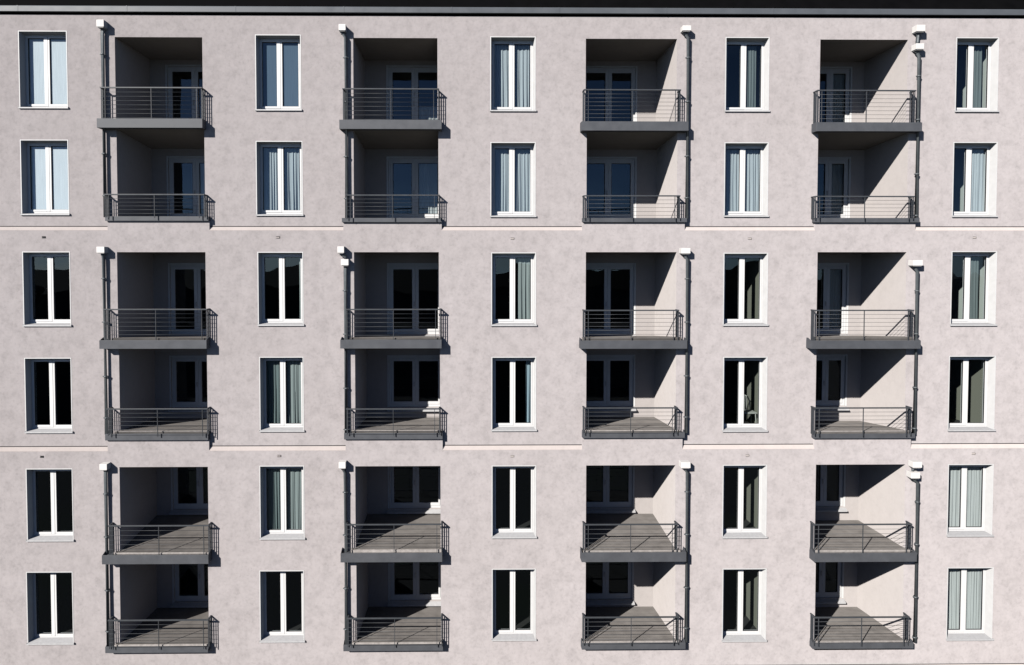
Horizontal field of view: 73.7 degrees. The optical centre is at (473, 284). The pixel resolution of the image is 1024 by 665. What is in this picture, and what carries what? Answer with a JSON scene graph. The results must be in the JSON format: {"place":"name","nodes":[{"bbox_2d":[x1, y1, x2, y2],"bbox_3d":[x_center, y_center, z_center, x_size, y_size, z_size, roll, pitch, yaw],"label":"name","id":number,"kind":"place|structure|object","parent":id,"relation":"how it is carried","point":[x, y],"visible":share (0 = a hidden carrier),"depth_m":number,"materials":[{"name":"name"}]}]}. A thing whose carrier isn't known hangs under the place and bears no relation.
{"place":"outdoors","nodes":[
{"label":"outdoors","id":0,"kind":"place"},
{"bbox_2d":[0,0,1023,664],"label":"apartment building","id":1,"kind":"structure","parent":0,"point":[638,488],"depth_m":19.07,"materials":[{"name":"paint"}]},
{"bbox_2d":[29,39,44,103],"bbox_3d":[-12.115,-5.892,18.951,0.582,1.983,0.015,0,2,-1],"label":"window blind","id":2,"kind":"object","parent":1,"relation":"attached to","point":[37,82],"depth_m":18.95,"materials":[{"name":"white fabric"}]},
{"bbox_2d":[31,147,46,209],"bbox_3d":[-12.125,-2.953,19.041,0.578,1.938,0.015,0,2,-1],"label":"window blind","id":3,"kind":"object","parent":1,"relation":"attached to","point":[38,165],"depth_m":19.04,"materials":[{"name":"white fabric"}]},
{"bbox_2d":[18,31,68,108],"bbox_3d":[-11.786,-5.880,18.819,1.351,2.119,0.337,0,2,-1],"label":"window","id":4,"kind":"structure","parent":1,"relation":"in","point":[23,36],"depth_m":18.88,"materials":[{"name":"white plastic"}]},
{"bbox_2d":[20,140,69,214],"bbox_3d":[-11.797,-2.941,18.909,1.343,2.074,0.337,0,2,-1],"label":"window","id":5,"kind":"structure","parent":1,"relation":"in","point":[25,145],"depth_m":18.97,"materials":[{"name":"white plastic"}]},
{"bbox_2d":[22,252,71,326],"bbox_3d":[-11.751,0.129,18.923,1.333,2.063,0.337,0,2,-1],"label":"window","id":6,"kind":"structure","parent":1,"relation":"in","point":[29,319],"depth_m":18.99,"materials":[{"name":"white plastic"}]},
{"bbox_2d":[24,358,72,432],"bbox_3d":[-11.761,3.076,19.014,1.319,2.092,0.337,0,2,-1],"label":"window","id":7,"kind":"structure","parent":1,"relation":"in","point":[31,425],"depth_m":19.08,"materials":[{"name":"white plastic"}]},
{"bbox_2d":[26,468,74,541],"bbox_3d":[-11.731,6.111,19.027,1.312,2.032,0.337,0,2,-1],"label":"window","id":8,"kind":"structure","parent":1,"relation":"in","point":[33,535],"depth_m":19.09,"materials":[{"name":"white plastic"}]},
{"bbox_2d":[26,572,74,644],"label":"window","id":9,"kind":"structure","parent":1,"relation":"in","point":[56,637],"depth_m":19.18,"materials":[{"name":"white plastic"}]},
{"bbox_2d":[51,39,66,103],"bbox_3d":[-11.483,-5.892,18.958,0.602,1.983,0.015,0,2,-1],"label":"window blind","id":10,"kind":"object","parent":1,"relation":"attached to","point":[58,73],"depth_m":18.95,"materials":[{"name":"white fabric"}]},
{"bbox_2d":[52,147,68,209],"bbox_3d":[-11.496,-2.953,19.048,0.598,1.938,0.015,0,2,-1],"label":"window blind","id":11,"kind":"object","parent":1,"relation":"attached to","point":[60,175],"depth_m":19.04,"materials":[{"name":"white fabric"}]},
{"bbox_2d":[165,65,202,118],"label":"balcony door","id":12,"kind":"structure","parent":1,"relation":"in","point":[194,70],"depth_m":20.85,"materials":[{"name":"white plastic"}]},
{"bbox_2d":[166,156,204,215],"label":"balcony door","id":13,"kind":"structure","parent":1,"relation":"in","point":[170,160],"depth_m":20.94,"materials":[{"name":"white plastic"}]},
{"bbox_2d":[168,263,205,334],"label":"balcony door","id":14,"kind":"structure","parent":1,"relation":"in","point":[172,267],"depth_m":21.04,"materials":[{"name":"white plastic"}]},
{"bbox_2d":[168,355,207,411],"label":"balcony door","id":15,"kind":"structure","parent":1,"relation":"in","point":[173,359],"depth_m":21.13,"materials":[{"name":"white plastic"}]},
{"bbox_2d":[169,467,207,514],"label":"balcony door","id":16,"kind":"structure","parent":1,"relation":"in","point":[175,504],"depth_m":21.23,"materials":[{"name":"white plastic"}]},
{"bbox_2d":[171,564,208,607],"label":"balcony door","id":17,"kind":"structure","parent":1,"relation":"in","point":[201,596],"depth_m":21.32,"materials":[{"name":"white plastic"}]},
{"bbox_2d":[200,163,204,212],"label":"door curtain","id":18,"kind":"object","parent":1,"relation":"hanging from","point":[202,176],"depth_m":21.07,"materials":[{"name":"fabric"}]},
{"bbox_2d":[263,43,276,105],"bbox_3d":[-5.672,-5.831,19.026,0.558,1.947,0.015,0,2,-1],"label":"window blind","id":19,"kind":"object","parent":1,"relation":"attached to","point":[269,74],"depth_m":19.02,"materials":[{"name":"fabric"}]},
{"bbox_2d":[263,148,277,209],"bbox_3d":[-5.682,-2.940,19.182,0.558,1.929,0.075,0,2,-1],"label":"curtain","id":20,"kind":"object","parent":1,"relation":"hanging from","point":[270,178],"visible":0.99,"depth_m":19.17,"materials":[{"name":"white fabric"}]},
{"bbox_2d":[267,361,279,422],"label":"curtain","id":21,"kind":"object","parent":1,"relation":"hanging from","point":[273,391],"visible":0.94,"depth_m":19.29,"materials":[{"name":"white fabric"}]},
{"bbox_2d":[267,469,280,528],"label":"curtain","id":22,"kind":"object","parent":1,"relation":"hanging from","point":[273,500],"visible":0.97,"depth_m":19.29,"materials":[{"name":"white fabric"}]},
{"bbox_2d":[255,34,301,110],"bbox_3d":[-5.364,-5.819,18.893,1.282,2.083,0.337,0,2,-1],"label":"window","id":23,"kind":"structure","parent":1,"relation":"in","point":[260,39],"depth_m":18.96,"materials":[{"name":"white plastic"}]},
{"bbox_2d":[256,141,303,215],"bbox_3d":[-5.358,-2.926,18.982,1.313,2.065,0.337,0,2,-1],"label":"window","id":24,"kind":"structure","parent":1,"relation":"in","point":[260,211],"depth_m":19.05,"materials":[{"name":"white plastic"}]},
{"bbox_2d":[257,252,303,325],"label":"window","id":25,"kind":"structure","parent":1,"relation":"in","point":[262,321],"depth_m":19.06,"materials":[{"name":"white plastic"}]},
{"bbox_2d":[259,357,304,431],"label":"window","id":26,"kind":"structure","parent":1,"relation":"in","point":[283,426],"depth_m":19.16,"materials":[{"name":"white plastic"}]},
{"bbox_2d":[259,466,304,539],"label":"window","id":27,"kind":"structure","parent":1,"relation":"in","point":[283,533],"depth_m":19.17,"materials":[{"name":"white plastic"}]},
{"bbox_2d":[259,570,304,642],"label":"window","id":28,"kind":"structure","parent":1,"relation":"in","point":[283,635],"depth_m":19.25,"materials":[{"name":"white plastic"}]},
{"bbox_2d":[283,43,298,105],"bbox_3d":[-5.074,-5.832,19.032,0.558,1.947,0.015,0,2,-1],"label":"window blind","id":29,"kind":"object","parent":1,"relation":"attached to","point":[290,74],"depth_m":19.03,"materials":[{"name":"fabric"}]},
{"bbox_2d":[284,148,299,209],"bbox_3d":[-5.071,-2.940,19.190,0.595,1.929,0.066,0,2,-2],"label":"curtain","id":30,"kind":"object","parent":1,"relation":"hanging from","point":[291,178],"visible":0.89,"depth_m":19.18,"materials":[{"name":"white fabric"}]},
{"bbox_2d":[286,361,300,422],"bbox_3d":[-5.042,3.042,19.290,0.540,1.955,0.065,0,2,-1],"label":"curtain","id":31,"kind":"object","parent":1,"relation":"hanging from","point":[293,378],"visible":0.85,"depth_m":19.29,"materials":[{"name":"white fabric"}]},
{"bbox_2d":[287,468,301,528],"bbox_3d":[-5.029,6.052,19.309,0.548,1.930,0.065,0,2,-1],"label":"curtain","id":32,"kind":"object","parent":1,"relation":"hanging from","point":[294,504],"visible":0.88,"depth_m":19.30,"materials":[{"name":"white fabric"}]},
{"bbox_2d":[299,257,300,318],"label":"curtain","id":33,"kind":"object","parent":1,"relation":"hanging from","point":[300,287],"visible":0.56,"depth_m":19.19,"materials":[{"name":"white fabric"}]},
{"bbox_2d":[386,65,437,118],"bbox_3d":[-1.798,-5.708,20.961,1.740,1.970,0.151,0,2,-1],"label":"balcony door","id":34,"kind":"structure","parent":1,"relation":"in","point":[414,70],"depth_m":20.93,"materials":[{"name":"white plastic"}]},
{"bbox_2d":[387,156,437,217],"bbox_3d":[-1.798,-2.965,21.045,1.740,1.920,0.151,0,2,-1],"label":"balcony door","id":35,"kind":"structure","parent":1,"relation":"in","point":[414,161],"depth_m":21.02,"materials":[{"name":"white plastic"}]},
{"bbox_2d":[387,263,438,335],"bbox_3d":[-1.797,0.508,21.089,1.760,2.325,0.275,0,2,-1],"label":"balcony door","id":36,"kind":"structure","parent":1,"relation":"in","point":[415,267],"depth_m":21.12,"materials":[{"name":"white plastic"}]},
{"bbox_2d":[387,355,439,411],"bbox_3d":[-1.796,3.062,21.167,1.760,1.735,0.275,0,2,-1],"label":"balcony door","id":37,"kind":"structure","parent":1,"relation":"in","point":[415,359],"depth_m":21.20,"materials":[{"name":"white plastic"}]},
{"bbox_2d":[387,466,440,513],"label":"balcony door","id":38,"kind":"structure","parent":1,"relation":"in","point":[415,503],"depth_m":21.31,"materials":[{"name":"white plastic"}]},
{"bbox_2d":[388,562,440,605],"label":"balcony door","id":39,"kind":"structure","parent":1,"relation":"in","point":[416,595],"depth_m":21.40,"materials":[{"name":"white plastic"}]},
{"bbox_2d":[419,107,436,118],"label":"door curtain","id":40,"kind":"object","parent":1,"relation":"hanging from","point":[425,112],"depth_m":21.09,"materials":[{"name":"blue fabric"}]},
{"bbox_2d":[419,164,437,213],"bbox_3d":[-1.362,-2.933,21.162,0.806,1.730,0.053,0,2,1],"label":"door curtain","id":41,"kind":"object","parent":1,"relation":"hanging from","point":[427,179],"depth_m":21.16,"materials":[{"name":"fabric"}]},
{"bbox_2d":[495,45,508,106],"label":"curtain","id":42,"kind":"object","parent":1,"relation":"hanging from","point":[501,75],"visible":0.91,"depth_m":19.17,"materials":[{"name":"white fabric"}]},
{"bbox_2d":[495,149,508,210],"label":"curtain","id":43,"kind":"object","parent":1,"relation":"hanging from","point":[501,179],"visible":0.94,"depth_m":19.25,"materials":[{"name":"white fabric"}]},
{"bbox_2d":[490,36,535,110],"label":"window","id":44,"kind":"structure","parent":1,"relation":"in","point":[511,41],"depth_m":19.03,"materials":[{"name":"white plastic"}]},
{"bbox_2d":[490,142,535,216],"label":"window","id":45,"kind":"structure","parent":1,"relation":"in","point":[511,146],"depth_m":19.12,"materials":[{"name":"white plastic"}]},
{"bbox_2d":[491,252,536,325],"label":"window","id":46,"kind":"structure","parent":1,"relation":"in","point":[512,256],"depth_m":19.14,"materials":[{"name":"white plastic"}]},
{"bbox_2d":[491,357,536,430],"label":"window","id":47,"kind":"structure","parent":1,"relation":"in","point":[512,426],"depth_m":19.23,"materials":[{"name":"white plastic"}]},
{"bbox_2d":[491,465,536,538],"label":"window","id":48,"kind":"structure","parent":1,"relation":"in","point":[512,532],"depth_m":19.24,"materials":[{"name":"white plastic"}]},
{"bbox_2d":[492,569,536,640],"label":"window","id":49,"kind":"structure","parent":1,"relation":"in","point":[512,634],"depth_m":19.34,"materials":[{"name":"white plastic"}]},
{"bbox_2d":[515,45,529,106],"bbox_3d":[1.375,-5.820,19.171,0.578,1.922,0.066,0,2,2],"label":"curtain","id":50,"kind":"object","parent":1,"relation":"hanging from","point":[522,75],"visible":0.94,"depth_m":19.17,"materials":[{"name":"white fabric"}]},
{"bbox_2d":[515,149,529,210],"bbox_3d":[1.384,-2.917,19.262,0.579,1.941,0.065,0,2,-3],"label":"curtain","id":51,"kind":"object","parent":1,"relation":"hanging from","point":[522,179],"visible":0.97,"depth_m":19.26,"materials":[{"name":"white fabric"}]},
{"bbox_2d":[518,258,530,318],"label":"curtain","id":52,"kind":"object","parent":1,"relation":"hanging from","point":[524,288],"visible":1,"depth_m":19.27,"materials":[{"name":"white fabric"}]},
{"bbox_2d":[526,361,530,421],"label":"curtain","id":53,"kind":"object","parent":1,"relation":"hanging from","point":[528,387],"visible":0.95,"depth_m":19.37,"materials":[{"name":"white fabric"}]},
{"bbox_2d":[585,263,635,335],"bbox_3d":[4.163,0.505,21.156,1.760,2.325,0.275,0,2,-1],"label":"balcony door","id":54,"kind":"structure","parent":1,"relation":"in","point":[607,267],"depth_m":21.19,"materials":[{"name":"white plastic"}]},
{"bbox_2d":[586,562,634,604],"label":"balcony door","id":55,"kind":"structure","parent":1,"relation":"in","point":[605,594],"depth_m":21.47,"materials":[{"name":"white plastic"}]},
{"bbox_2d":[585,66,636,120],"bbox_3d":[4.161,-5.712,21.028,1.740,1.970,0.151,0,2,-1],"label":"balcony door","id":56,"kind":"structure","parent":1,"relation":"in","point":[608,71],"depth_m":20.99,"materials":[{"name":"white plastic"}]},
{"bbox_2d":[586,355,635,410],"bbox_3d":[4.164,3.059,21.234,1.760,1.735,0.275,0,2,-1],"label":"balcony door","id":57,"kind":"structure","parent":1,"relation":"in","point":[606,359],"depth_m":21.27,"materials":[{"name":"white plastic"}]},
{"bbox_2d":[586,465,635,512],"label":"balcony door","id":58,"kind":"structure","parent":1,"relation":"in","point":[605,502],"depth_m":21.38,"materials":[{"name":"white plastic"}]},
{"bbox_2d":[586,157,636,217],"bbox_3d":[4.162,-2.968,21.112,1.740,1.920,0.151,0,2,-1],"label":"balcony door","id":59,"kind":"structure","parent":1,"relation":"in","point":[607,161],"depth_m":21.09,"materials":[{"name":"white plastic"}]},
{"bbox_2d":[726,149,738,210],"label":"curtain","id":60,"kind":"object","parent":1,"relation":"hanging from","point":[732,174],"visible":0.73,"depth_m":19.32,"materials":[{"name":"white fabric"}]},
{"bbox_2d":[722,568,766,641],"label":"window","id":61,"kind":"structure","parent":1,"relation":"in","point":[738,635],"depth_m":19.41,"materials":[{"name":"white plastic"}]},
{"bbox_2d":[722,357,767,431],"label":"window","id":62,"kind":"structure","parent":1,"relation":"in","point":[740,426],"depth_m":19.30,"materials":[{"name":"white plastic"}]},
{"bbox_2d":[722,465,767,538],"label":"window","id":63,"kind":"structure","parent":1,"relation":"in","point":[739,532],"depth_m":19.31,"materials":[{"name":"white plastic"}]},
{"bbox_2d":[723,253,768,325],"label":"window","id":64,"kind":"structure","parent":1,"relation":"in","point":[763,257],"depth_m":19.21,"materials":[{"name":"white plastic"}]},
{"bbox_2d":[724,142,768,216],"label":"window","id":65,"kind":"structure","parent":1,"relation":"in","point":[742,146],"depth_m":19.19,"materials":[{"name":"white plastic"}]},
{"bbox_2d":[725,37,769,111],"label":"window","id":66,"kind":"structure","parent":1,"relation":"in","point":[743,42],"depth_m":19.10,"materials":[{"name":"white plastic"}]},
{"bbox_2d":[744,395,756,422],"bbox_3d":[7.949,3.686,19.834,0.404,0.888,0.455,0,2,-1],"label":"chair","id":67,"kind":"object","parent":1,"relation":"in","point":[750,411],"visible":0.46,"depth_m":19.97,"materials":[{"name":"grey plastic"}]},
{"bbox_2d":[746,46,755,106],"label":"curtain","id":68,"kind":"object","parent":1,"relation":"hanging from","point":[751,78],"visible":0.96,"depth_m":19.24,"materials":[{"name":"grey fabric"}]},
{"bbox_2d":[745,149,759,210],"bbox_3d":[7.877,-2.926,19.331,0.566,1.935,0.065,0,2,-1],"label":"curtain","id":69,"kind":"object","parent":1,"relation":"hanging from","point":[752,161],"visible":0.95,"depth_m":19.33,"materials":[{"name":"white fabric"}]},
{"bbox_2d":[815,562,845,603],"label":"balcony door","id":70,"kind":"structure","parent":1,"relation":"in","point":[820,592],"depth_m":21.55,"materials":[{"name":"white plastic"}]},
{"bbox_2d":[815,465,847,511],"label":"balcony door","id":71,"kind":"structure","parent":1,"relation":"in","point":[822,501],"depth_m":21.45,"materials":[{"name":"white plastic"}]},
{"bbox_2d":[816,263,848,335],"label":"balcony door","id":72,"kind":"structure","parent":1,"relation":"in","point":[825,267],"depth_m":21.27,"materials":[{"name":"white plastic"}]},
{"bbox_2d":[816,354,848,410],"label":"balcony door","id":73,"kind":"structure","parent":1,"relation":"in","point":[824,358],"depth_m":21.35,"materials":[{"name":"white plastic"}]},
{"bbox_2d":[817,157,850,217],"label":"balcony door","id":74,"kind":"structure","parent":1,"relation":"in","point":[827,161],"depth_m":21.17,"materials":[{"name":"white plastic"}]},
{"bbox_2d":[829,270,840,327],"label":"door curtain","id":75,"kind":"object","parent":1,"relation":"hanging from","point":[835,289],"depth_m":21.40,"materials":[{"name":"fabric"}]},
{"bbox_2d":[820,67,851,121],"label":"balcony door","id":76,"kind":"structure","parent":1,"relation":"in","point":[828,71],"depth_m":21.08,"materials":[{"name":"white plastic"}]},
{"bbox_2d":[831,164,842,213],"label":"door curtain","id":77,"kind":"object","parent":1,"relation":"hanging from","point":[837,181],"depth_m":21.30,"materials":[{"name":"fabric"}]},
{"bbox_2d":[833,74,843,121],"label":"door curtain","id":78,"kind":"object","parent":1,"relation":"hanging from","point":[838,84],"depth_m":21.21,"materials":[{"name":"fabric"}]},
{"bbox_2d":[947,569,959,628],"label":"curtain","id":79,"kind":"object","parent":1,"relation":"hanging from","point":[953,601],"visible":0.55,"depth_m":19.61,"materials":[{"name":"white fabric"}]},
{"bbox_2d":[948,467,959,525],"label":"curtain","id":80,"kind":"object","parent":1,"relation":"hanging from","point":[953,496],"visible":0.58,"depth_m":19.52,"materials":[{"name":"white fabric"}]},
{"bbox_2d":[946,464,993,536],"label":"window","id":81,"kind":"structure","parent":1,"relation":"in","point":[987,470],"depth_m":19.38,"materials":[{"name":"white plastic"}]},
{"bbox_2d":[946,567,993,640],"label":"window","id":82,"kind":"structure","parent":1,"relation":"in","point":[984,633],"depth_m":19.47,"materials":[{"name":"white plastic"}]},
{"bbox_2d":[947,356,995,430],"bbox_3d":[14.012,3.069,19.303,1.347,2.124,0.337,0,2,-1],"label":"window","id":83,"kind":"structure","parent":1,"relation":"in","point":[989,362],"depth_m":19.37,"materials":[{"name":"white plastic"}]},
{"bbox_2d":[966,569,980,628],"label":"curtain","id":84,"kind":"object","parent":1,"relation":"hanging from","point":[973,597],"visible":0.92,"depth_m":19.61,"materials":[{"name":"white fabric"}]},
{"bbox_2d":[966,467,980,525],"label":"curtain","id":85,"kind":"object","parent":1,"relation":"hanging from","point":[973,502],"visible":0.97,"depth_m":19.52,"materials":[{"name":"white fabric"}]},
{"bbox_2d":[950,251,996,325],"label":"window","id":86,"kind":"structure","parent":1,"relation":"in","point":[990,264],"depth_m":19.28,"materials":[{"name":"white plastic"}]},
{"bbox_2d":[969,257,978,318],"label":"curtain","id":87,"kind":"object","parent":1,"relation":"hanging from","point":[974,279],"visible":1,"depth_m":19.41,"materials":[{"name":"white fabric"}]},
{"bbox_2d":[952,142,997,216],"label":"window","id":88,"kind":"structure","parent":1,"relation":"in","point":[991,148],"depth_m":19.26,"materials":[{"name":"white plastic"}]},
{"bbox_2d":[955,37,998,111],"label":"window","id":89,"kind":"structure","parent":1,"relation":"in","point":[992,43],"depth_m":19.17,"materials":[{"name":"white plastic"}]},
{"bbox_2d":[973,46,981,107],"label":"curtain","id":90,"kind":"object","parent":1,"relation":"hanging from","point":[977,73],"visible":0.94,"depth_m":19.31,"materials":[{"name":"grey fabric"}]},
{"bbox_2d":[971,149,984,211],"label":"curtain","id":91,"kind":"object","parent":1,"relation":"hanging from","point":[977,178],"visible":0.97,"depth_m":19.40,"materials":[{"name":"white fabric"}]}
]}

